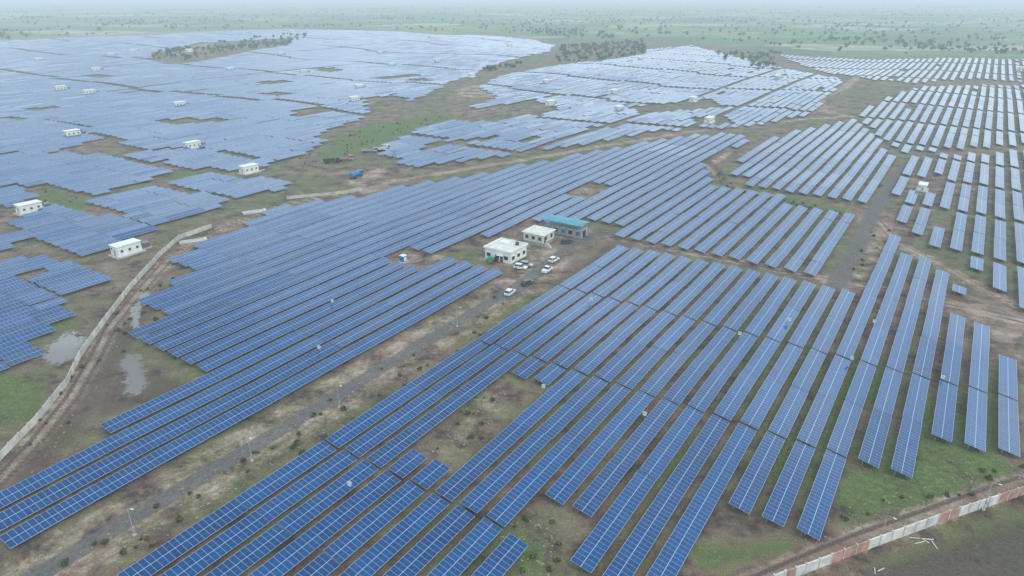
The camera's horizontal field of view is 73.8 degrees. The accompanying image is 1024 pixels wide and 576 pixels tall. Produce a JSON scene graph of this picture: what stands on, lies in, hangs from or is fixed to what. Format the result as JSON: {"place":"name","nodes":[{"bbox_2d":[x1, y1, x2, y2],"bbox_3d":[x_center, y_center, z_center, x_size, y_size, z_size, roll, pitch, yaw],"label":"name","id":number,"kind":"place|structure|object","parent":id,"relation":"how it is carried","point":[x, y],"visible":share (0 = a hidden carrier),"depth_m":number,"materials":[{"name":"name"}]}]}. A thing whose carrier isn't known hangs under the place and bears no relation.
{"place":"outdoors","nodes":[
{"label":"outdoors","id":0,"kind":"place"},
{"bbox_2d":[0,185,38,206],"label":"solar array field","id":1,"kind":"structure","parent":0,"point":[10,196],"depth_m":290.39,"materials":[{"name":"blue glass"}]},
{"bbox_2d":[0,255,59,278],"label":"solar array field","id":2,"kind":"structure","parent":0,"point":[19,262],"depth_m":216.44,"materials":[{"name":"blue glass"}]},
{"bbox_2d":[0,271,75,370],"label":"solar array field","id":3,"kind":"structure","parent":0,"point":[11,286],"depth_m":181.51,"materials":[{"name":"blue glass"}]},
{"bbox_2d":[0,118,103,152],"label":"solar array field","id":4,"kind":"structure","parent":0,"point":[18,135],"depth_m":405.56,"materials":[{"name":"blue glass"}]},
{"bbox_2d":[27,260,112,294],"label":"solar array field","id":5,"kind":"structure","parent":0,"point":[75,279],"depth_m":205.87,"materials":[{"name":"blue glass"}]},
{"bbox_2d":[0,203,157,255],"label":"solar array field","id":6,"kind":"structure","parent":0,"point":[48,224],"depth_m":248.21,"materials":[{"name":"blue glass"}]},
{"bbox_2d":[0,151,172,194],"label":"solar array field","id":7,"kind":"structure","parent":0,"point":[84,177],"depth_m":331.26,"materials":[{"name":"blue glass"}]},
{"bbox_2d":[85,185,229,224],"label":"solar array field","id":8,"kind":"structure","parent":0,"point":[158,209],"depth_m":279.74,"materials":[{"name":"blue glass"}]},
{"bbox_2d":[124,147,277,170],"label":"solar array field","id":9,"kind":"structure","parent":0,"point":[185,157],"depth_m":355.97,"materials":[{"name":"blue glass"}]},
{"bbox_2d":[168,172,291,197],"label":"solar array field","id":10,"kind":"structure","parent":0,"point":[237,188],"depth_m":307.70,"materials":[{"name":"blue glass"}]},
{"bbox_2d":[0,29,555,159],"bbox_3d":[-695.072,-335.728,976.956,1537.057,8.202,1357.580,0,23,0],"label":"solar array field","id":11,"kind":"structure","parent":0,"point":[109,112],"depth_m":671.59,"materials":[{"name":"blue glass"}]},
{"bbox_2d":[0,0,1023,575],"bbox_3d":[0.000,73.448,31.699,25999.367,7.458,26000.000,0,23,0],"label":"ground","id":12,"kind":"structure","parent":0,"point":[732,540],"depth_m":191.85,"materials":[{"name":"green plant"}]},
{"bbox_2d":[13,199,50,216],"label":"inverter cabin","id":13,"kind":"object","parent":12,"relation":"on","point":[26,207],"visible":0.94,"depth_m":270.23,"materials":[{"name":"concrete"}]},
{"bbox_2d":[62,128,85,135],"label":"inverter cabin","id":14,"kind":"object","parent":12,"relation":"on","point":[71,132],"visible":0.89,"depth_m":409.18,"materials":[{"name":"concrete"}]},
{"bbox_2d":[82,89,98,94],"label":"inverter cabin","id":15,"kind":"object","parent":12,"relation":"on","point":[87,91],"visible":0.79,"depth_m":593.25,"materials":[{"name":"concrete"}]},
{"bbox_2d":[0,224,211,460],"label":"perimeter wall","id":16,"kind":"structure","parent":12,"relation":"on","point":[22,433],"depth_m":165.03,"materials":[{"name":"concrete"}]},
{"bbox_2d":[108,238,151,259],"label":"inverter cabin","id":17,"kind":"object","parent":12,"relation":"on","point":[125,248],"visible":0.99,"depth_m":226.87,"materials":[{"name":"concrete"}]},
{"bbox_2d":[111,245,139,255],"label":"doors and louvres","id":18,"kind":"structure","parent":17,"relation":"in","point":[137,246],"depth_m":226.51,"materials":[{"name":"metal"}]},
{"bbox_2d":[179,237,206,244],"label":"concrete culvert","id":19,"kind":"object","parent":12,"relation":"on","point":[192,240],"visible":0.93,"depth_m":240.08,"materials":[{"name":"white concrete"}]},
{"bbox_2d":[182,140,204,148],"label":"inverter cabin","id":20,"kind":"object","parent":12,"relation":"on","point":[195,144],"visible":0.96,"depth_m":382.36,"materials":[{"name":"concrete"}]},
{"bbox_2d":[237,163,264,174],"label":"inverter cabin","id":21,"kind":"object","parent":12,"relation":"on","point":[248,168],"visible":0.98,"depth_m":330.01,"materials":[{"name":"concrete"}]},
{"bbox_2d":[242,208,265,214],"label":"concrete culvert","id":22,"kind":"object","parent":12,"relation":"on","point":[252,211],"visible":0.75,"depth_m":271.40,"materials":[{"name":"white concrete"}]},
{"bbox_2d":[192,195,356,247],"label":"solar panel row","id":23,"kind":"object","parent":12,"relation":"on","point":[214,240],"visible":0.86,"depth_m":255.92,"materials":[{"name":"blue glass"}]},
{"bbox_2d":[262,204,290,214],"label":"solar panel row","id":24,"kind":"object","parent":12,"relation":"on","point":[276,209],"visible":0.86,"depth_m":271.10,"materials":[{"name":"blue glass"}]},
{"bbox_2d":[244,199,324,225],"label":"solar panel row","id":25,"kind":"object","parent":12,"relation":"on","point":[281,213],"visible":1,"depth_m":266.88,"materials":[{"name":"blue glass"}]},
{"bbox_2d":[168,184,406,262],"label":"solar panel row","id":26,"kind":"object","parent":12,"relation":"on","point":[209,248],"visible":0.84,"depth_m":251.86,"materials":[{"name":"blue glass"}]},
{"bbox_2d":[179,180,434,266],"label":"solar panel row","id":27,"kind":"object","parent":12,"relation":"on","point":[224,250],"visible":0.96,"depth_m":251.24,"materials":[{"name":"blue glass"}]},
{"bbox_2d":[287,188,362,198],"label":"perimeter wall","id":28,"kind":"structure","parent":12,"relation":"on","point":[324,193],"depth_m":293.85,"materials":[{"name":"concrete"}]},
{"bbox_2d":[189,176,461,269],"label":"solar panel row","id":29,"kind":"object","parent":12,"relation":"on","point":[232,254],"visible":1,"depth_m":250.55,"materials":[{"name":"blue glass"}]},
{"bbox_2d":[167,172,488,285],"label":"solar panel row","id":30,"kind":"object","parent":12,"relation":"on","point":[230,262],"visible":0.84,"depth_m":242.92,"materials":[{"name":"blue glass"}]},
{"bbox_2d":[323,157,339,163],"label":"parked truck","id":31,"kind":"object","parent":12,"relation":"on","point":[337,160],"visible":1,"depth_m":350.53,"materials":[{"name":"metal"}]},
{"bbox_2d":[138,163,526,306],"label":"solar panel row","id":32,"kind":"object","parent":12,"relation":"on","point":[146,300],"visible":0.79,"depth_m":233.87,"materials":[{"name":"blue glass"}]},
{"bbox_2d":[149,160,549,309],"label":"solar panel row","id":33,"kind":"object","parent":12,"relation":"on","point":[173,299],"visible":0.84,"depth_m":232.42,"materials":[{"name":"blue glass"}]},
{"bbox_2d":[348,95,361,100],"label":"inverter cabin","id":34,"kind":"object","parent":12,"relation":"on","point":[353,98],"visible":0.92,"depth_m":532.26,"materials":[{"name":"concrete"}]},
{"bbox_2d":[349,169,363,179],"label":"water tanker truck","id":35,"kind":"object","parent":12,"relation":"on","point":[355,174],"visible":1,"depth_m":320.80,"materials":[{"name":"metal"}]},
{"bbox_2d":[0,132,725,508],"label":"solar panel row","id":36,"kind":"object","parent":12,"relation":"on","point":[32,484],"visible":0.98,"depth_m":151.99,"materials":[{"name":"blue glass"}]},
{"bbox_2d":[128,149,602,338],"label":"solar panel row","id":37,"kind":"object","parent":12,"relation":"on","point":[180,316],"visible":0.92,"depth_m":218.72,"materials":[{"name":"blue glass"}]},
{"bbox_2d":[0,133,734,530],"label":"solar panel row","id":38,"kind":"object","parent":12,"relation":"on","point":[54,493],"visible":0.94,"depth_m":145.51,"materials":[{"name":"blue glass"}]},
{"bbox_2d":[362,147,376,152],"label":"parked truck","id":39,"kind":"object","parent":12,"relation":"on","point":[374,149],"visible":1,"depth_m":373.43,"materials":[{"name":"metal"}]},
{"bbox_2d":[161,153,582,315],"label":"solar panel row","id":40,"kind":"object","parent":12,"relation":"on","point":[192,301],"visible":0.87,"depth_m":232.38,"materials":[{"name":"blue glass"}]},
{"bbox_2d":[116,245,628,575],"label":"solar panel row","id":41,"kind":"object","parent":12,"relation":"on","point":[168,552],"visible":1,"depth_m":130.12,"materials":[{"name":"blue glass"}]},
{"bbox_2d":[0,134,744,548],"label":"solar panel row","id":42,"kind":"object","parent":12,"relation":"on","point":[62,510],"visible":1,"depth_m":141.06,"materials":[{"name":"blue glass"}]},
{"bbox_2d":[141,146,622,344],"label":"solar panel row","id":43,"kind":"object","parent":12,"relation":"on","point":[164,333],"visible":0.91,"depth_m":217.60,"materials":[{"name":"blue glass"}]},
{"bbox_2d":[160,247,643,575],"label":"solar panel row","id":44,"kind":"object","parent":12,"relation":"on","point":[195,563],"visible":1,"depth_m":130.37,"materials":[{"name":"blue glass"}]},
{"bbox_2d":[154,141,649,351],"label":"solar panel row","id":45,"kind":"object","parent":12,"relation":"on","point":[182,337],"visible":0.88,"depth_m":216.16,"materials":[{"name":"blue glass"}]},
{"bbox_2d":[398,254,408,263],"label":"transformer kiosk","id":46,"kind":"object","parent":12,"relation":"on","point":[403,259],"visible":0.96,"depth_m":219.86,"materials":[{"name":"metal"}]},
{"bbox_2d":[100,134,709,433],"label":"solar panel row","id":47,"kind":"object","parent":12,"relation":"on","point":[131,416],"visible":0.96,"depth_m":171.31,"materials":[{"name":"blue glass"}]},
{"bbox_2d":[168,138,666,358],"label":"solar panel row","id":48,"kind":"object","parent":12,"relation":"on","point":[198,342],"visible":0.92,"depth_m":208.93,"materials":[{"name":"blue glass"}]},
{"bbox_2d":[205,249,659,575],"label":"solar panel row","id":49,"kind":"object","parent":12,"relation":"on","point":[246,557],"visible":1,"depth_m":130.41,"materials":[{"name":"blue glass"}]},
{"bbox_2d":[182,136,684,365],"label":"solar panel row","id":50,"kind":"object","parent":12,"relation":"on","point":[219,345],"visible":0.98,"depth_m":205.99,"materials":[{"name":"blue glass"}]},
{"bbox_2d":[196,134,700,372],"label":"solar panel row","id":51,"kind":"object","parent":12,"relation":"on","point":[253,343],"visible":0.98,"depth_m":194.38,"materials":[{"name":"blue glass"}]},
{"bbox_2d":[248,252,675,575],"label":"solar panel row","id":52,"kind":"object","parent":12,"relation":"on","point":[286,559],"visible":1,"depth_m":120.00,"materials":[{"name":"blue glass"}]},
{"bbox_2d":[151,32,781,70],"bbox_3d":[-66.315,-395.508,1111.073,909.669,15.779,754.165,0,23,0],"label":"scrub trees","id":53,"kind":"object","parent":12,"relation":"on","point":[565,53],"visible":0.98,"depth_m":989.92,"materials":[{"name":"green plant"}]},
{"bbox_2d":[294,256,690,575],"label":"solar panel row","id":54,"kind":"object","parent":12,"relation":"on","point":[356,536],"visible":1,"depth_m":119.36,"materials":[{"name":"blue glass"}]},
{"bbox_2d":[485,246,526,263],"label":"walls","id":55,"kind":"structure","parent":12,"relation":"on","point":[511,261],"depth_m":222.15,"materials":[{"name":"white paint"}]},
{"bbox_2d":[483,237,527,253],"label":"roof","id":56,"kind":"structure","parent":55,"relation":"on","point":[506,245],"depth_m":224.90,"materials":[{"name":"white paint"}]},
{"bbox_2d":[486,249,525,259],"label":"windows","id":57,"kind":"structure","parent":55,"relation":"attached to","point":[505,257],"depth_m":222.26,"materials":[{"name":"grey glass"}]},
{"bbox_2d":[504,288,515,295],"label":"parked car","id":58,"kind":"object","parent":12,"relation":"on","point":[509,291],"visible":1,"depth_m":195.72,"materials":[{"name":"white paint"}]},
{"bbox_2d":[0,226,1021,575],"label":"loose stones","id":59,"kind":"object","parent":12,"relation":"on","point":[440,440],"visible":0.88,"depth_m":132.72,"materials":[{"name":"grey stone"}]},
{"bbox_2d":[0,2,1023,53],"bbox_3d":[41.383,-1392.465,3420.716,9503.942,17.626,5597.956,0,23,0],"label":"distant trees","id":60,"kind":"object","parent":12,"relation":"on","point":[919,43],"visible":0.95,"depth_m":1723.37,"materials":[{"name":"green plant"}]},
{"bbox_2d":[513,262,527,269],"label":"parked car","id":61,"kind":"object","parent":12,"relation":"on","point":[522,266],"visible":1,"depth_m":215.42,"materials":[{"name":"white paint"}]},
{"bbox_2d":[22,116,1023,573],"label":"shrubs","id":62,"kind":"object","parent":12,"relation":"on","point":[180,518],"visible":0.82,"depth_m":130.18,"materials":[{"name":"green plant"}]},
{"bbox_2d":[339,258,708,575],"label":"solar panel row","id":63,"kind":"object","parent":12,"relation":"on","point":[379,554],"visible":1,"depth_m":129.60,"materials":[{"name":"blue glass"}]},
{"bbox_2d":[521,278,534,286],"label":"parked car","id":64,"kind":"object","parent":12,"relation":"on","point":[526,282],"visible":1,"depth_m":202.76,"materials":[{"name":"paint"}]},
{"bbox_2d":[523,231,553,246],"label":"walls","id":65,"kind":"structure","parent":12,"relation":"on","point":[531,241],"depth_m":236.48,"materials":[{"name":"paint"}]},
{"bbox_2d":[522,225,555,235],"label":"roof","id":66,"kind":"structure","parent":65,"relation":"on","point":[539,230],"depth_m":237.37,"materials":[{"name":"white paint"}]},
{"bbox_2d":[541,265,552,272],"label":"car","id":67,"kind":"object","parent":12,"relation":"on","point":[547,269],"visible":1,"depth_m":213.02,"materials":[{"name":"white paint"}]},
{"bbox_2d":[383,262,724,575],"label":"solar panel row","id":68,"kind":"object","parent":12,"relation":"on","point":[420,555],"visible":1,"depth_m":129.32,"materials":[{"name":"blue glass"}]},
{"bbox_2d":[542,214,588,238],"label":"switchgear shed","id":69,"kind":"structure","parent":12,"relation":"on","point":[570,227],"depth_m":245.02,"materials":[{"name":"teal metal"}]},
{"bbox_2d":[547,226,585,237],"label":"windows","id":70,"kind":"structure","parent":69,"relation":"in","point":[562,230],"depth_m":244.20,"materials":[{"name":"blue glass"}]},
{"bbox_2d":[427,265,742,575],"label":"solar panel row","id":71,"kind":"object","parent":12,"relation":"on","point":[467,550],"visible":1,"depth_m":128.77,"materials":[{"name":"blue glass"}]},
{"bbox_2d":[471,269,759,575],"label":"solar panel row","id":72,"kind":"object","parent":12,"relation":"on","point":[505,554],"visible":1,"depth_m":135.07,"materials":[{"name":"blue glass"}]},
{"bbox_2d":[615,169,710,225],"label":"solar panel row","id":73,"kind":"object","parent":12,"relation":"on","point":[632,216],"visible":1,"depth_m":285.82,"materials":[{"name":"blue glass"}]},
{"bbox_2d":[615,177,713,237],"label":"solar panel row","id":74,"kind":"object","parent":12,"relation":"on","point":[647,218],"visible":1,"depth_m":272.29,"materials":[{"name":"blue glass"}]},
{"bbox_2d":[630,184,717,240],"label":"solar panel row","id":75,"kind":"object","parent":12,"relation":"on","point":[665,218],"visible":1,"depth_m":266.09,"materials":[{"name":"blue glass"}]},
{"bbox_2d":[573,273,777,517],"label":"solar panel row","id":76,"kind":"object","parent":12,"relation":"on","point":[596,492],"visible":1,"depth_m":140.28,"materials":[{"name":"blue glass"}]},
{"bbox_2d":[602,139,749,223],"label":"solar panel row","id":77,"kind":"object","parent":12,"relation":"on","point":[612,217],"visible":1,"depth_m":295.55,"materials":[{"name":"blue glass"}]},
{"bbox_2d":[570,276,795,572],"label":"solar panel row","id":78,"kind":"object","parent":12,"relation":"on","point":[595,545],"visible":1,"depth_m":129.36,"materials":[{"name":"blue glass"}]},
{"bbox_2d":[646,186,730,243],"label":"solar panel row","id":79,"kind":"object","parent":12,"relation":"on","point":[663,232],"visible":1,"depth_m":262.75,"materials":[{"name":"blue glass"}]},
{"bbox_2d":[661,188,743,246],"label":"solar panel row","id":80,"kind":"object","parent":12,"relation":"on","point":[682,232],"visible":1,"depth_m":260.56,"materials":[{"name":"blue glass"}]},
{"bbox_2d":[603,280,815,575],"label":"solar panel row","id":81,"kind":"object","parent":12,"relation":"on","point":[635,548],"visible":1,"depth_m":127.26,"materials":[{"name":"blue glass"}]},
{"bbox_2d":[703,116,715,123],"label":"inverter cabin","id":82,"kind":"object","parent":12,"relation":"on","point":[709,119],"visible":0.99,"depth_m":456.35,"materials":[{"name":"concrete"}]},
{"bbox_2d":[678,190,757,250],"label":"solar panel row","id":83,"kind":"object","parent":12,"relation":"on","point":[699,234],"visible":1,"depth_m":256.85,"materials":[{"name":"blue glass"}]},
{"bbox_2d":[694,192,771,252],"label":"solar panel row","id":84,"kind":"object","parent":12,"relation":"on","point":[705,245],"visible":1,"depth_m":253.78,"materials":[{"name":"blue glass"}]},
{"bbox_2d":[646,285,834,575],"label":"solar panel row","id":85,"kind":"object","parent":12,"relation":"on","point":[676,550],"visible":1,"depth_m":126.84,"materials":[{"name":"blue glass"}]},
{"bbox_2d":[711,193,784,257],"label":"solar panel row","id":86,"kind":"object","parent":12,"relation":"on","point":[730,241],"visible":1,"depth_m":250.70,"materials":[{"name":"blue glass"}]},
{"bbox_2d":[729,202,792,259],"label":"solar panel row","id":87,"kind":"object","parent":12,"relation":"on","point":[739,252],"visible":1,"depth_m":244.61,"materials":[{"name":"blue glass"}]},
{"bbox_2d":[746,205,807,265],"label":"solar panel row","id":88,"kind":"object","parent":12,"relation":"on","point":[760,252],"visible":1,"depth_m":241.20,"materials":[{"name":"blue glass"}]},
{"bbox_2d":[729,289,855,514],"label":"solar panel row","id":89,"kind":"object","parent":12,"relation":"on","point":[750,486],"visible":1,"depth_m":139.29,"materials":[{"name":"blue glass"}]},
{"bbox_2d":[765,207,822,268],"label":"solar panel row","id":90,"kind":"object","parent":12,"relation":"on","point":[776,258],"visible":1,"depth_m":238.21,"materials":[{"name":"blue glass"}]},
{"bbox_2d":[784,210,838,271],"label":"solar panel row","id":91,"kind":"object","parent":12,"relation":"on","point":[796,261],"visible":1,"depth_m":235.28,"materials":[{"name":"blue glass"}]},
{"bbox_2d":[804,212,854,277],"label":"solar panel row","id":92,"kind":"object","parent":12,"relation":"on","point":[813,268],"visible":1,"depth_m":232.31,"materials":[{"name":"blue glass"}]},
{"bbox_2d":[762,234,900,526],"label":"solar panel row","id":93,"kind":"object","parent":12,"relation":"on","point":[783,496],"visible":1,"depth_m":142.78,"materials":[{"name":"blue glass"}]},
{"bbox_2d":[797,252,912,540],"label":"solar panel row","id":94,"kind":"object","parent":12,"relation":"on","point":[813,518],"visible":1,"depth_m":138.00,"materials":[{"name":"blue glass"}]},
{"bbox_2d":[858,256,931,468],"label":"solar panel row","id":95,"kind":"object","parent":12,"relation":"on","point":[872,448],"visible":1,"depth_m":153.88,"materials":[{"name":"blue glass"}]},
{"bbox_2d":[772,486,1023,575],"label":"boundary wall","id":96,"kind":"structure","parent":12,"relation":"on","point":[839,555],"depth_m":108.58,"materials":[{"name":"concrete"}]},
{"bbox_2d":[891,269,948,478],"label":"solar panel row","id":97,"kind":"object","parent":12,"relation":"on","point":[904,457],"visible":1,"depth_m":149.54,"materials":[{"name":"blue glass"}]},
{"bbox_2d":[915,181,928,192],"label":"inverter cabin","id":98,"kind":"object","parent":12,"relation":"on","point":[922,186],"visible":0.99,"depth_m":301.00,"materials":[{"name":"concrete"}]},
{"bbox_2d":[932,313,964,443],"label":"solar panel row","id":99,"kind":"object","parent":12,"relation":"on","point":[943,421],"visible":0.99,"depth_m":151.10,"materials":[{"name":"blue glass"}]},
{"bbox_2d":[952,284,965,294],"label":"solar panel table","id":100,"kind":"object","parent":12,"relation":"on","point":[959,289],"visible":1,"depth_m":198.13,"materials":[{"name":"blue glass"}]},
{"bbox_2d":[965,321,989,452],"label":"solar panel row","id":101,"kind":"object","parent":12,"relation":"on","point":[975,430],"visible":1,"depth_m":147.52,"materials":[{"name":"blue glass"}]},
{"bbox_2d":[999,354,1019,457],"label":"solar panel row","id":102,"kind":"object","parent":12,"relation":"on","point":[1009,440],"visible":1,"depth_m":141.44,"materials":[{"name":"blue glass"}]},
{"bbox_2d":[377,45,841,166],"bbox_3d":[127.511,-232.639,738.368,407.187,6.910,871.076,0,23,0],"label":"solar array field","id":103,"kind":"structure","parent":0,"point":[598,109],"depth_m":563.84,"materials":[{"name":"blue glass"}]},
{"bbox_2d":[730,119,895,202],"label":"solar array field","id":104,"kind":"structure","parent":0,"point":[838,188],"depth_m":346.78,"materials":[{"name":"blue glass"}]},
{"bbox_2d":[781,55,1023,82],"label":"solar array field","id":105,"kind":"structure","parent":0,"point":[937,76],"depth_m":787.23,"materials":[{"name":"blue glass"}]},
{"bbox_2d":[874,537,937,573],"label":"scattered pipes","id":106,"kind":"object","parent":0,"point":[914,543],"visible":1,"depth_m":108.15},
{"bbox_2d":[860,84,1023,152],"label":"solar array field","id":107,"kind":"structure","parent":0,"point":[906,148],"depth_m":468.88,"materials":[{"name":"blue glass"}]},
{"bbox_2d":[892,149,1023,311],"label":"solar array field","id":108,"kind":"structure","parent":0,"point":[999,277],"depth_m":272.06,"materials":[{"name":"blue glass"}]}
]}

